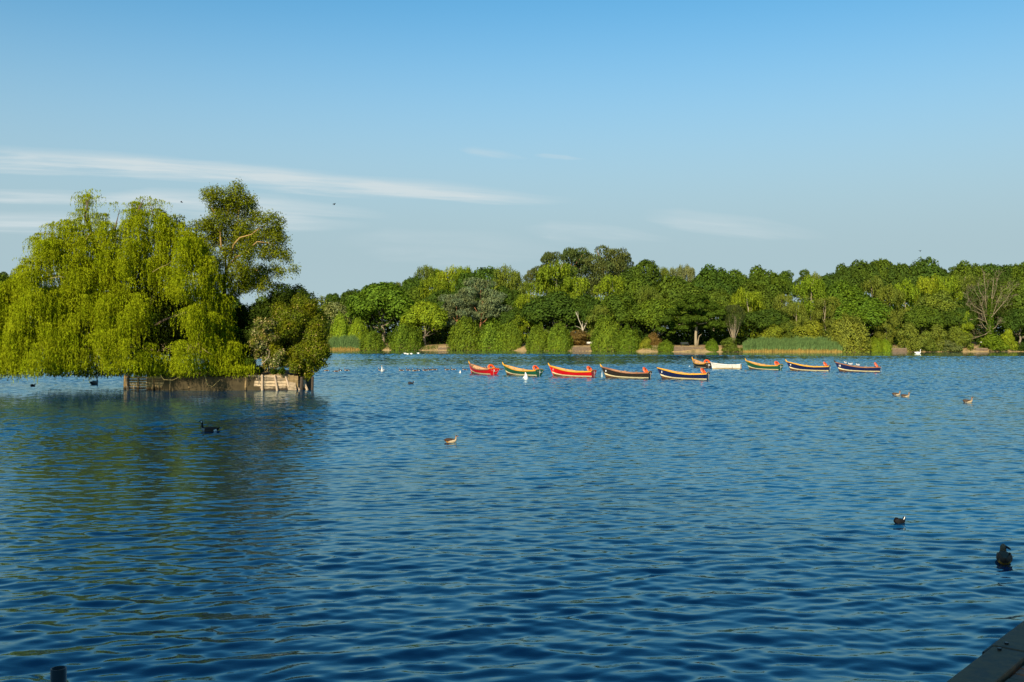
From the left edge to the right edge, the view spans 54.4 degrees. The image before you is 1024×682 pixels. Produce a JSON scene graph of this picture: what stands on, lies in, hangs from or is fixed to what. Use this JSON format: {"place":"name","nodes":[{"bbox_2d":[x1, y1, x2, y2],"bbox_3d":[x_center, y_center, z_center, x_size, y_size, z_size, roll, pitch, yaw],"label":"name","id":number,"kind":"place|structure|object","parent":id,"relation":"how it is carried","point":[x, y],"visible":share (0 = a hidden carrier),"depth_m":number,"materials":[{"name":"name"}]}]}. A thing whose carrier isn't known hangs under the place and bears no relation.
{"place":"outdoors","nodes":[
{"label":"outdoors","id":0,"kind":"place"},
{"bbox_2d":[147,369,312,390],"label":"island ground","id":1,"kind":"structure","parent":0,"point":[221,383],"depth_m":70.95,"materials":[{"name":"soil"}]},
{"bbox_2d":[0,188,259,386],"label":"weeping willow","id":2,"kind":"object","parent":1,"relation":"on","point":[52,325],"visible":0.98,"depth_m":70.55,"materials":[{"name":"green plant"}]},
{"bbox_2d":[117,208,222,360],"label":"shaded tree","id":3,"kind":"object","parent":1,"relation":"on","point":[172,304],"visible":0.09,"depth_m":75.94,"materials":[{"name":"green plant"}]},
{"bbox_2d":[123,373,313,390],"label":"timber revetment","id":4,"kind":"object","parent":1,"relation":"on","point":[284,382],"visible":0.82,"depth_m":71.22,"materials":[{"name":"brown wood"}]},
{"bbox_2d":[188,178,300,336],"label":"crack willow","id":5,"kind":"object","parent":1,"relation":"on","point":[216,226],"visible":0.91,"depth_m":74.24,"materials":[{"name":"green plant"}]},
{"bbox_2d":[244,356,285,374],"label":"shrub","id":6,"kind":"object","parent":1,"relation":"on","point":[250,361],"visible":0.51,"depth_m":71.05,"materials":[{"name":"green plant"}]},
{"bbox_2d":[212,279,318,368],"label":"dark willow","id":7,"kind":"object","parent":1,"relation":"on","point":[245,319],"visible":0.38,"depth_m":75.18,"materials":[{"name":"green plant"}]},
{"bbox_2d":[247,316,284,371],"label":"variegated shrub","id":8,"kind":"object","parent":1,"relation":"on","point":[259,341],"visible":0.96,"depth_m":71.79,"materials":[{"name":"green plant"}]},
{"bbox_2d":[268,293,331,381],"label":"island bush","id":9,"kind":"object","parent":1,"relation":"on","point":[303,328],"visible":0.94,"depth_m":71.71,"materials":[{"name":"green plant"}]},
{"bbox_2d":[0,350,1023,681],"bbox_3d":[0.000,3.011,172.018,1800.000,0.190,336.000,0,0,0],"label":"water","id":10,"kind":"structure","parent":0,"point":[360,520],"depth_m":20.82,"materials":[{"name":"blue liquid"}]},
{"bbox_2d":[502,362,543,375],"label":"rowing boat","id":11,"kind":"object","parent":10,"relation":"on","point":[510,370],"visible":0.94,"depth_m":97.96,"materials":[{"name":"green paint"}]},
{"bbox_2d":[548,363,596,376],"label":"rowing boat","id":12,"kind":"object","parent":10,"relation":"on","point":[557,371],"visible":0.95,"depth_m":95.27,"materials":[{"name":"red paint"}]},
{"bbox_2d":[600,364,651,377],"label":"rowing boat","id":13,"kind":"object","parent":10,"relation":"on","point":[612,373],"visible":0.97,"depth_m":91.94,"materials":[{"name":"black paint"}]},
{"bbox_2d":[657,367,709,379],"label":"rowing boat","id":14,"kind":"object","parent":10,"relation":"on","point":[667,374],"visible":0.97,"depth_m":89.39,"materials":[{"name":"blue paint"}]},
{"bbox_2d":[745,358,782,369],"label":"rowing boat","id":15,"kind":"object","parent":10,"relation":"on","point":[754,365],"visible":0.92,"depth_m":114.48,"materials":[{"name":"green paint"}]},
{"bbox_2d":[785,359,830,370],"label":"rowing boat","id":16,"kind":"object","parent":10,"relation":"on","point":[796,366],"visible":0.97,"depth_m":110.88,"materials":[{"name":"blue paint"}]},
{"bbox_2d":[834,360,880,371],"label":"rowing boat","id":17,"kind":"object","parent":10,"relation":"on","point":[846,367],"visible":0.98,"depth_m":108.43,"materials":[{"name":"blue paint"}]},
{"bbox_2d":[996,544,1012,564],"bbox_3d":[8.488,3.700,17.172,0.252,0.328,0.588,0,0,22],"label":"brown duck","id":18,"kind":"object","parent":10,"relation":"on","point":[1004,556],"visible":1,"depth_m":17.06},
{"bbox_2d":[0,0,1023,332],"label":"sky","id":19,"kind":"structure","parent":0,"point":[818,136],"materials":[{"name":"blue"}]},
{"bbox_2d":[29,336,1023,351],"bbox_3d":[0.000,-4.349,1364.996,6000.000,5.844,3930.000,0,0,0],"label":"ground","id":20,"kind":"structure","parent":0,"point":[522,348],"depth_m":249.00,"materials":[{"name":"brown plant"}]},
{"bbox_2d":[50,666,66,681],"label":"upright pipe","id":21,"kind":"object","parent":20,"relation":"on","point":[58,673],"visible":1,"depth_m":8.97,"materials":[{"name":"black plastic"}]},
{"bbox_2d":[329,310,349,337],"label":"willow bush","id":22,"kind":"object","parent":20,"relation":"on","point":[340,327],"visible":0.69,"depth_m":275.74,"materials":[{"name":"green plant"}]},
{"bbox_2d":[324,300,355,333],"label":"scrub willow","id":23,"kind":"object","parent":20,"relation":"on","point":[343,311],"visible":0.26,"depth_m":295.20,"materials":[{"name":"green plant"}]},
{"bbox_2d":[328,334,361,349],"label":"reed bed","id":24,"kind":"object","parent":20,"relation":"on","point":[344,342],"visible":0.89,"depth_m":269.05,"materials":[{"name":"green plant"}]},
{"bbox_2d":[347,317,368,341],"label":"willow bush","id":25,"kind":"object","parent":20,"relation":"on","point":[357,324],"visible":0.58,"depth_m":275.86,"materials":[{"name":"green plant"}]},
{"bbox_2d":[359,330,384,349],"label":"willow bush","id":26,"kind":"object","parent":20,"relation":"on","point":[369,338],"visible":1,"depth_m":268.12,"materials":[{"name":"green plant"}]},
{"bbox_2d":[345,282,415,342],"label":"leafy tree","id":27,"kind":"object","parent":20,"relation":"on","point":[394,300],"visible":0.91,"depth_m":278.64,"materials":[{"name":"green plant"}]},
{"bbox_2d":[387,321,423,350],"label":"willow bush","id":28,"kind":"object","parent":20,"relation":"on","point":[405,334],"visible":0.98,"depth_m":265.92,"materials":[{"name":"green plant"}]},
{"bbox_2d":[399,300,447,344],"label":"leafy tree","id":29,"kind":"object","parent":20,"relation":"on","point":[424,312],"visible":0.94,"depth_m":268.58,"materials":[{"name":"green plant"}]},
{"bbox_2d":[415,273,452,335],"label":"birch tree","id":30,"kind":"object","parent":20,"relation":"on","point":[429,284],"visible":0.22,"depth_m":294.24,"materials":[{"name":"green plant"}]},
{"bbox_2d":[424,289,464,341],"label":"oak tree","id":31,"kind":"object","parent":20,"relation":"on","point":[432,297],"visible":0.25,"depth_m":284.22,"materials":[{"name":"green plant"}]},
{"bbox_2d":[437,292,477,326],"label":"pine tree","id":32,"kind":"object","parent":20,"relation":"on","point":[460,305],"visible":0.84,"depth_m":274.95,"materials":[{"name":"green plant"}]},
{"bbox_2d":[446,313,482,350],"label":"willow bush","id":33,"kind":"object","parent":20,"relation":"on","point":[465,326],"visible":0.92,"depth_m":262.99,"materials":[{"name":"green plant"}]},
{"bbox_2d":[454,266,505,302],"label":"oak tree","id":34,"kind":"object","parent":20,"relation":"on","point":[480,273],"visible":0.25,"depth_m":304.93,"materials":[{"name":"green plant"}]},
{"bbox_2d":[456,277,512,330],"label":"pine tree","id":35,"kind":"object","parent":20,"relation":"on","point":[473,288],"visible":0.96,"depth_m":277.55,"materials":[{"name":"plant"}]},
{"bbox_2d":[474,317,510,350],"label":"willow bush","id":36,"kind":"object","parent":20,"relation":"on","point":[489,331],"visible":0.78,"depth_m":261.58,"materials":[{"name":"green plant"}]},
{"bbox_2d":[485,285,524,321],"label":"oak tree","id":37,"kind":"object","parent":20,"relation":"on","point":[511,298],"visible":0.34,"depth_m":282.29,"materials":[{"name":"green plant"}]},
{"bbox_2d":[490,264,524,293],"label":"birch tree","id":38,"kind":"object","parent":20,"relation":"on","point":[511,282],"visible":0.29,"depth_m":301.44,"materials":[{"name":"green plant"}]},
{"bbox_2d":[497,321,522,350],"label":"willow bush","id":39,"kind":"object","parent":20,"relation":"on","point":[511,328],"visible":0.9,"depth_m":260.92,"materials":[{"name":"green plant"}]},
{"bbox_2d":[499,308,531,332],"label":"oak tree","id":40,"kind":"object","parent":20,"relation":"on","point":[510,315],"visible":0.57,"depth_m":274.07,"materials":[{"name":"green plant"}]},
{"bbox_2d":[512,291,544,341],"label":"birch tree","id":41,"kind":"object","parent":20,"relation":"on","point":[521,299],"visible":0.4,"depth_m":271.19,"materials":[{"name":"green plant"}]},
{"bbox_2d":[525,323,551,350],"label":"willow bush","id":42,"kind":"object","parent":20,"relation":"on","point":[537,336],"visible":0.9,"depth_m":256.86,"materials":[{"name":"green plant"}]},
{"bbox_2d":[531,251,560,293],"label":"pine tree","id":43,"kind":"object","parent":20,"relation":"on","point":[551,257],"visible":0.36,"depth_m":309.44,"materials":[{"name":"green plant"}]},
{"bbox_2d":[73,296,1023,344],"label":"undergrowth","id":44,"kind":"object","parent":20,"relation":"on","point":[680,336],"visible":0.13,"depth_m":263.43,"materials":[{"name":"green plant"}]},
{"bbox_2d":[518,290,581,336],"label":"oak tree","id":45,"kind":"object","parent":20,"relation":"on","point":[553,305],"visible":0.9,"depth_m":264.85,"materials":[{"name":"green plant"}]},
{"bbox_2d":[525,259,581,331],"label":"birch tree","id":46,"kind":"object","parent":20,"relation":"on","point":[547,276],"visible":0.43,"depth_m":285.69,"materials":[{"name":"green plant"}]},
{"bbox_2d":[544,321,573,350],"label":"willow bush","id":47,"kind":"object","parent":20,"relation":"on","point":[563,339],"visible":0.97,"depth_m":254.75,"materials":[{"name":"green plant"}]},
{"bbox_2d":[547,247,594,296],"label":"pine tree","id":48,"kind":"object","parent":20,"relation":"on","point":[571,254],"visible":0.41,"depth_m":307.65,"materials":[{"name":"green plant"}]},
{"bbox_2d":[555,275,601,328],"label":"birch tree","id":49,"kind":"object","parent":20,"relation":"on","point":[580,286],"visible":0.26,"depth_m":276.07,"materials":[{"name":"green plant"}]},
{"bbox_2d":[570,330,591,344],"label":"bramble shrub","id":50,"kind":"object","parent":20,"relation":"on","point":[575,337],"visible":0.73,"depth_m":260.42,"materials":[{"name":"brown plant"}]},
{"bbox_2d":[561,294,601,332],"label":"oak tree","id":51,"kind":"object","parent":20,"relation":"on","point":[586,302],"visible":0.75,"depth_m":264.10,"materials":[{"name":"green plant"}]},
{"bbox_2d":[585,304,615,338],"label":"birch tree","id":52,"kind":"object","parent":20,"relation":"on","point":[598,310],"visible":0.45,"depth_m":259.59,"materials":[{"name":"green plant"}]},
{"bbox_2d":[590,315,621,351],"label":"willow bush","id":53,"kind":"object","parent":20,"relation":"on","point":[608,330],"visible":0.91,"depth_m":248.66,"materials":[{"name":"green plant"}]},
{"bbox_2d":[582,245,630,299],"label":"pine tree","id":54,"kind":"object","parent":20,"relation":"on","point":[600,264],"visible":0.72,"depth_m":299.01,"materials":[{"name":"green plant"}]},
{"bbox_2d":[592,273,630,333],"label":"birch tree","id":55,"kind":"object","parent":20,"relation":"on","point":[608,283],"visible":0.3,"depth_m":275.88,"materials":[{"name":"green plant"}]},
{"bbox_2d":[594,293,640,331],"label":"oak tree","id":56,"kind":"object","parent":20,"relation":"on","point":[624,307],"visible":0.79,"depth_m":258.57,"materials":[{"name":"green plant"}]},
{"bbox_2d":[613,323,641,351],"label":"willow bush","id":57,"kind":"object","parent":20,"relation":"on","point":[628,338],"visible":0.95,"depth_m":246.56,"materials":[{"name":"green plant"}]},
{"bbox_2d":[612,277,650,303],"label":"oak tree","id":58,"kind":"object","parent":20,"relation":"on","point":[632,287],"visible":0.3,"depth_m":272.76,"materials":[{"name":"green plant"}]},
{"bbox_2d":[616,259,661,290],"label":"oak tree","id":59,"kind":"object","parent":20,"relation":"on","point":[649,272],"visible":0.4,"depth_m":289.40,"materials":[{"name":"green plant"}]},
{"bbox_2d":[634,284,663,336],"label":"birch tree","id":60,"kind":"object","parent":20,"relation":"on","point":[644,295],"visible":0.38,"depth_m":263.99,"materials":[{"name":"green plant"}]},
{"bbox_2d":[633,299,680,340],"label":"oak tree","id":61,"kind":"object","parent":20,"relation":"on","point":[653,313],"visible":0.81,"depth_m":252.05,"materials":[{"name":"green plant"}]},
{"bbox_2d":[647,274,705,341],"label":"oak tree","id":62,"kind":"object","parent":20,"relation":"on","point":[674,289],"visible":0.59,"depth_m":267.85,"materials":[{"name":"green plant"}]},
{"bbox_2d":[654,293,735,345],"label":"oak tree","id":63,"kind":"object","parent":20,"relation":"on","point":[696,307],"visible":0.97,"depth_m":244.06,"materials":[{"name":"green plant"}]},
{"bbox_2d":[691,263,741,319],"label":"oak tree","id":64,"kind":"object","parent":20,"relation":"on","point":[709,278],"visible":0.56,"depth_m":281.61,"materials":[{"name":"green plant"}]},
{"bbox_2d":[704,288,736,340],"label":"oak tree","id":65,"kind":"object","parent":20,"relation":"on","point":[719,297],"visible":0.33,"depth_m":261.62,"materials":[{"name":"green plant"}]},
{"bbox_2d":[723,305,745,339],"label":"vase shaped tree","id":66,"kind":"object","parent":20,"relation":"on","point":[741,311],"visible":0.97,"depth_m":244.56,"materials":[{"name":"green plant"}]},
{"bbox_2d":[729,287,765,341],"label":"birch tree","id":67,"kind":"object","parent":20,"relation":"on","point":[742,295],"visible":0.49,"depth_m":256.98,"materials":[{"name":"green plant"}]},
{"bbox_2d":[731,281,778,311],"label":"oak tree","id":68,"kind":"object","parent":20,"relation":"on","point":[765,293],"visible":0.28,"depth_m":269.45,"materials":[{"name":"green plant"}]},
{"bbox_2d":[740,308,789,336],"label":"oak tree","id":69,"kind":"object","parent":20,"relation":"on","point":[770,314],"visible":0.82,"depth_m":250.46,"materials":[{"name":"green plant"}]},
{"bbox_2d":[745,264,785,303],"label":"oak tree","id":70,"kind":"object","parent":20,"relation":"on","point":[772,282],"visible":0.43,"depth_m":282.81,"materials":[{"name":"green plant"}]},
{"bbox_2d":[765,293,797,334],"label":"birch tree","id":71,"kind":"object","parent":20,"relation":"on","point":[787,299],"visible":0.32,"depth_m":255.03,"materials":[{"name":"green plant"}]},
{"bbox_2d":[778,271,797,297],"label":"oak tree","id":72,"kind":"object","parent":20,"relation":"on","point":[787,283],"visible":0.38,"depth_m":290.21,"materials":[{"name":"green plant"}]},
{"bbox_2d":[742,335,842,351],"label":"reed bed","id":73,"kind":"object","parent":20,"relation":"on","point":[799,344],"visible":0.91,"depth_m":237.57,"materials":[{"name":"green plant"}]},
{"bbox_2d":[784,301,809,334],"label":"birch tree","id":74,"kind":"object","parent":20,"relation":"on","point":[791,309],"visible":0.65,"depth_m":250.08,"materials":[{"name":"green plant"}]},
{"bbox_2d":[789,320,822,339],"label":"willow bush","id":75,"kind":"object","parent":20,"relation":"on","point":[813,327],"visible":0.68,"depth_m":245.84,"materials":[{"name":"green plant"}]},
{"bbox_2d":[793,275,832,326],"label":"birch tree","id":76,"kind":"object","parent":20,"relation":"on","point":[816,290],"visible":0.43,"depth_m":261.35,"materials":[{"name":"green plant"}]},
{"bbox_2d":[809,296,844,337],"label":"birch tree","id":77,"kind":"object","parent":20,"relation":"on","point":[818,314],"visible":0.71,"depth_m":252.31,"materials":[{"name":"green plant"}]},
{"bbox_2d":[820,279,872,318],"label":"oak tree","id":78,"kind":"object","parent":20,"relation":"on","point":[842,291],"visible":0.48,"depth_m":257.64,"materials":[{"name":"green plant"}]},
{"bbox_2d":[830,263,863,289],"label":"oak tree","id":79,"kind":"object","parent":20,"relation":"on","point":[850,275],"visible":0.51,"depth_m":284.78,"materials":[{"name":"green plant"}]},
{"bbox_2d":[824,312,871,351],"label":"willow bush","id":80,"kind":"object","parent":20,"relation":"on","point":[853,329],"visible":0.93,"depth_m":237.10,"materials":[{"name":"green plant"}]},
{"bbox_2d":[830,295,892,334],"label":"oak tree","id":81,"kind":"object","parent":20,"relation":"on","point":[866,309],"visible":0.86,"depth_m":246.20,"materials":[{"name":"green plant"}]},
{"bbox_2d":[847,259,887,299],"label":"oak tree","id":82,"kind":"object","parent":20,"relation":"on","point":[863,268],"visible":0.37,"depth_m":288.33,"materials":[{"name":"green plant"}]},
{"bbox_2d":[861,274,884,332],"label":"birch tree","id":83,"kind":"object","parent":20,"relation":"on","point":[874,285],"visible":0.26,"depth_m":267.11,"materials":[{"name":"green plant"}]},
{"bbox_2d":[868,258,894,281],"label":"oak tree","id":84,"kind":"object","parent":20,"relation":"on","point":[883,264],"visible":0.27,"depth_m":289.86,"materials":[{"name":"green plant"}]},
{"bbox_2d":[873,308,898,343],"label":"birch tree","id":85,"kind":"object","parent":20,"relation":"on","point":[888,334],"visible":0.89,"depth_m":244.63,"materials":[{"name":"green plant"}]},
{"bbox_2d":[869,283,911,337],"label":"birch tree","id":86,"kind":"object","parent":20,"relation":"on","point":[887,294],"visible":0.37,"depth_m":256.31,"materials":[{"name":"green plant"}]},
{"bbox_2d":[881,262,918,296],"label":"oak tree","id":87,"kind":"object","parent":20,"relation":"on","point":[902,271],"visible":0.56,"depth_m":285.94,"materials":[{"name":"green plant"}]},
{"bbox_2d":[889,277,920,337],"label":"birch tree","id":88,"kind":"object","parent":20,"relation":"on","point":[910,292],"visible":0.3,"depth_m":265.55,"materials":[{"name":"green plant"}]},
{"bbox_2d":[896,322,928,351],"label":"willow bush","id":89,"kind":"object","parent":20,"relation":"on","point":[910,335],"visible":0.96,"depth_m":240.65,"materials":[{"name":"green plant"}]},
{"bbox_2d":[902,305,946,333],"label":"oak tree","id":90,"kind":"object","parent":20,"relation":"on","point":[921,318],"visible":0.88,"depth_m":248.42,"materials":[{"name":"green plant"}]},
{"bbox_2d":[911,275,938,331],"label":"birch tree","id":91,"kind":"object","parent":20,"relation":"on","point":[926,285],"visible":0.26,"depth_m":271.02,"materials":[{"name":"green plant"}]},
{"bbox_2d":[906,256,954,305],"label":"oak tree","id":92,"kind":"object","parent":20,"relation":"on","point":[922,267],"visible":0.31,"depth_m":289.81,"materials":[{"name":"green plant"}]},
{"bbox_2d":[927,324,950,351],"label":"willow bush","id":93,"kind":"object","parent":20,"relation":"on","point":[937,334],"visible":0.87,"depth_m":241.81,"materials":[{"name":"green plant"}]},
{"bbox_2d":[914,289,964,332],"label":"oak tree","id":94,"kind":"object","parent":20,"relation":"on","point":[940,300],"visible":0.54,"depth_m":254.45,"materials":[{"name":"green plant"}]},
{"bbox_2d":[930,273,962,330],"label":"birch tree","id":95,"kind":"object","parent":20,"relation":"on","point":[944,284],"visible":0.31,"depth_m":268.76,"materials":[{"name":"green plant"}]},
{"bbox_2d":[935,305,978,342],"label":"oak tree","id":96,"kind":"object","parent":20,"relation":"on","point":[952,320],"visible":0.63,"depth_m":250.32,"materials":[{"name":"green plant"}]},
{"bbox_2d":[947,325,973,351],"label":"willow bush","id":97,"kind":"object","parent":20,"relation":"on","point":[958,333],"visible":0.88,"depth_m":242.21,"materials":[{"name":"green plant"}]},
{"bbox_2d":[948,271,984,335],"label":"birch tree","id":98,"kind":"object","parent":20,"relation":"on","point":[962,283],"visible":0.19,"depth_m":272.07,"materials":[{"name":"green plant"}]},
{"bbox_2d":[948,260,994,301],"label":"oak tree","id":99,"kind":"object","parent":20,"relation":"on","point":[962,269],"visible":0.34,"depth_m":291.54,"materials":[{"name":"green plant"}]},
{"bbox_2d":[956,285,1008,337],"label":"oak tree","id":100,"kind":"object","parent":20,"relation":"on","point":[976,300],"visible":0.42,"depth_m":263.07,"materials":[{"name":"green plant"}]},
{"bbox_2d":[947,621,1023,681],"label":"wooden jetty","id":101,"kind":"object","parent":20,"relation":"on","point":[1001,659],"visible":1,"depth_m":10.34,"materials":[{"name":"grey wood"}]},
{"bbox_2d":[959,271,1018,344],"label":"bare tree","id":102,"kind":"object","parent":20,"relation":"on","point":[990,322],"visible":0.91,"depth_m":250.03,"materials":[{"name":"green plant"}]},
{"bbox_2d":[978,334,1009,351],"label":"willow bush","id":103,"kind":"object","parent":20,"relation":"on","point":[989,339],"visible":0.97,"depth_m":242.68,"materials":[{"name":"green plant"}]},
{"bbox_2d":[990,264,1021,293],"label":"oak tree","id":104,"kind":"object","parent":20,"relation":"on","point":[1006,273],"visible":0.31,"depth_m":291.56,"materials":[{"name":"green plant"}]},
{"bbox_2d":[991,277,1023,341],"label":"oak tree","id":105,"kind":"object","parent":20,"relation":"on","point":[1019,291],"visible":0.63,"depth_m":259.53,"materials":[{"name":"green plant"}]},
{"bbox_2d":[995,308,1023,342],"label":"oak tree","id":106,"kind":"object","parent":20,"relation":"on","point":[1016,319],"visible":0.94,"depth_m":251.55,"materials":[{"name":"green plant"}]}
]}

